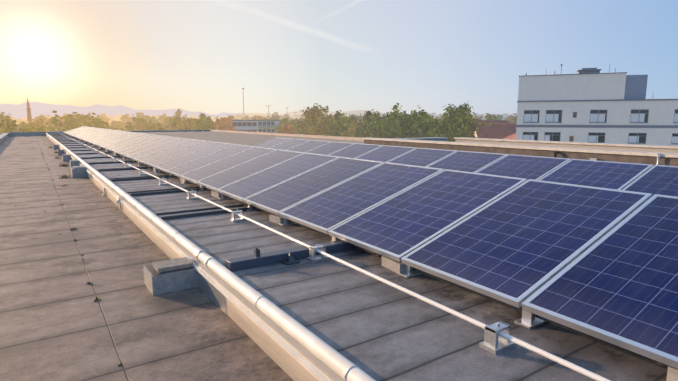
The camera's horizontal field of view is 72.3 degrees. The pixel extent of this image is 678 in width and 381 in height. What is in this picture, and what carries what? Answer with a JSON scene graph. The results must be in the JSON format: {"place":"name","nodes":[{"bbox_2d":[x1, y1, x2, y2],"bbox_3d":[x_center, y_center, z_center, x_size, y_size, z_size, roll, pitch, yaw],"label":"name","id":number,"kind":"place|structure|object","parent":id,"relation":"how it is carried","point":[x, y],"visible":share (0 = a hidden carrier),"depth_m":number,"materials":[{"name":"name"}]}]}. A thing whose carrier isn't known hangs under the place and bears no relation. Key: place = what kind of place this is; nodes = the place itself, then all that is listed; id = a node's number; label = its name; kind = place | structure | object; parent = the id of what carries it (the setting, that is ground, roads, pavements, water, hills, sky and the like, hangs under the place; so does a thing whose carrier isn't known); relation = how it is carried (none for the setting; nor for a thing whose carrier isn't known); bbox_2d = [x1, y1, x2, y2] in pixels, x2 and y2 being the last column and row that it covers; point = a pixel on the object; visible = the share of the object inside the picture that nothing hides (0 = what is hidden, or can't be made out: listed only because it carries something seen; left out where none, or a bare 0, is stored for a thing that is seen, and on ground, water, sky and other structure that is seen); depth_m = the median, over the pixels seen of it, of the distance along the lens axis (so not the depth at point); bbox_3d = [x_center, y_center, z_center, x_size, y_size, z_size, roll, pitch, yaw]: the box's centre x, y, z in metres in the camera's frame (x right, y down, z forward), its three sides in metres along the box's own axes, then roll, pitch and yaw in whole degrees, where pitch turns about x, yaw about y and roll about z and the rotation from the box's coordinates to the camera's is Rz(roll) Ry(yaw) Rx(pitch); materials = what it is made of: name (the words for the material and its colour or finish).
{"place":"outdoors","nodes":[
{"label":"outdoors","id":0,"kind":"place"},
{"bbox_2d":[231,120,279,132],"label":"apartment block","id":1,"kind":"structure","parent":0,"point":[267,126],"depth_m":185.13,"materials":[{"name":"white"}]},
{"bbox_2d":[0,102,511,119],"bbox_3d":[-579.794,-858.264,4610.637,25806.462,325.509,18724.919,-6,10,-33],"label":"hills","id":2,"kind":"structure","parent":0,"point":[16,111],"depth_m":8352.38,"materials":[{"name":"grey"}]},
{"bbox_2d":[0,0,677,114],"label":"sky","id":3,"kind":"structure","parent":0,"point":[287,56],"materials":[{"name":"blue"}]},
{"bbox_2d":[210,110,510,120],"bbox_3d":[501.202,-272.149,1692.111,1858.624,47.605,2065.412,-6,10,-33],"label":"town hill","id":4,"kind":"structure","parent":0,"point":[358,112],"depth_m":1649.15,"materials":[{"name":"green plant"}]},
{"bbox_2d":[267,109,516,117],"bbox_3d":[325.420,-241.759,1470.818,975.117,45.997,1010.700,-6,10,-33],"label":"town houses","id":5,"kind":"structure","parent":4,"relation":"on","point":[504,115],"depth_m":1625.42,"materials":[{"name":"white"}]},
{"label":"ground","id":6,"kind":"structure","parent":0,"visible":0},
{"bbox_2d":[27,88,268,121],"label":"antenna masts","id":7,"kind":"object","parent":6,"relation":"on","point":[29,118],"depth_m":426.54,"materials":[{"name":"grey metal"}]},
{"bbox_2d":[48,135,344,380],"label":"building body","id":8,"kind":"structure","parent":6,"relation":"on","point":[320,364],"depth_m":2.86,"materials":[{"name":"beige concrete"}]},
{"bbox_2d":[0,130,363,142],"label":"parapets","id":9,"kind":"object","parent":8,"relation":"on","point":[3,136],"visible":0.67,"depth_m":37.34,"materials":[{"name":"grey concrete"}]},
{"bbox_2d":[0,131,667,380],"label":"roof sheets","id":10,"kind":"object","parent":8,"relation":"on","point":[57,323],"visible":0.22,"depth_m":3.12,"materials":[{"name":"grey metal"}]},
{"bbox_2d":[15,146,122,366],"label":"weeds","id":11,"kind":"object","parent":10,"relation":"on","point":[72,229],"visible":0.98,"depth_m":9.42,"materials":[{"name":"green plant"}]},
{"bbox_2d":[53,145,87,177],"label":"concrete blocks","id":12,"kind":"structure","parent":10,"relation":"on","point":[77,170],"depth_m":12.33,"materials":[{"name":"concrete"}]},
{"bbox_2d":[143,257,197,295],"bbox_3d":[-1.369,0.677,3.772,0.354,0.198,0.325,-6,10,-33],"label":"ballast block","id":13,"kind":"object","parent":10,"relation":"on","point":[169,275],"depth_m":3.66,"materials":[{"name":"concrete"}]},
{"bbox_2d":[47,135,332,380],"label":"curb","id":14,"kind":"structure","parent":10,"relation":"on","point":[287,357],"depth_m":2.97,"materials":[{"name":"beige concrete"}]},
{"bbox_2d":[46,133,375,380],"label":"pipe","id":15,"kind":"object","parent":14,"relation":"on","point":[339,364],"visible":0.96,"depth_m":2.75,"materials":[{"name":"silver metal"}]},
{"bbox_2d":[46,133,207,263],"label":"pipe clamps","id":16,"kind":"object","parent":15,"relation":"attached to","point":[191,259],"visible":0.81,"depth_m":6.78,"materials":[{"name":"silver metal"}]},
{"bbox_2d":[254,247,299,265],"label":"roof fittings","id":17,"kind":"object","parent":10,"relation":"on","point":[290,260],"visible":0.96,"depth_m":3.69,"materials":[{"name":"grey metal"}]},
{"bbox_2d":[60,134,514,354],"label":"pipe support brackets","id":18,"kind":"object","parent":10,"relation":"on","point":[494,342],"visible":0.98,"depth_m":2.35,"materials":[{"name":"silver metal"}]},
{"bbox_2d":[59,133,610,380],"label":"conduits","id":19,"kind":"object","parent":18,"relation":"on","point":[576,368],"visible":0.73,"depth_m":2.67,"materials":[{"name":"white metal"}]},
{"bbox_2d":[50,134,655,363],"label":"rails","id":20,"kind":"object","parent":10,"relation":"on","point":[253,261],"visible":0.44,"depth_m":4.01,"materials":[{"name":"metal"}]},
{"bbox_2d":[64,133,677,380],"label":"panel support blocks","id":21,"kind":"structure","parent":10,"relation":"on","point":[529,320],"depth_m":3.48,"materials":[{"name":"silver metal"}]},
{"bbox_2d":[63,126,677,368],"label":"solar panel row","id":22,"kind":"object","parent":21,"relation":"on","point":[599,263],"visible":1,"depth_m":3.46,"materials":[{"name":"blue glass"}]},
{"bbox_2d":[255,138,677,196],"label":"solar panel row","id":23,"kind":"object","parent":21,"relation":"on","point":[652,179],"visible":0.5,"depth_m":6.52,"materials":[{"name":"blue glass"}]},
{"bbox_2d":[119,154,667,368],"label":"dc cables","id":24,"kind":"object","parent":10,"relation":"on","point":[661,364],"visible":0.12,"depth_m":2.21,"materials":[{"name":"grey plastic"}]},
{"bbox_2d":[362,137,677,165],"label":"roof parapet","id":25,"kind":"structure","parent":10,"relation":"on","point":[653,155],"depth_m":12.47,"materials":[{"name":"concrete"}]},
{"bbox_2d":[0,103,516,141],"bbox_3d":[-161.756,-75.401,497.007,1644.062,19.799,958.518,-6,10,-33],"label":"trees","id":26,"kind":"object","parent":6,"relation":"on","point":[451,122],"visible":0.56,"depth_m":115.79,"materials":[{"name":"green plant"}]},
{"bbox_2d":[313,117,516,139],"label":"houses","id":27,"kind":"structure","parent":6,"relation":"on","point":[502,129],"depth_m":98.20,"materials":[{"name":"beige"}]},
{"bbox_2d":[516,64,677,145],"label":"building","id":28,"kind":"structure","parent":6,"relation":"on","point":[591,105],"depth_m":69.86,"materials":[{"name":"painted plaster"},{"name":"glass"},{"name":"concrete"}]}
]}

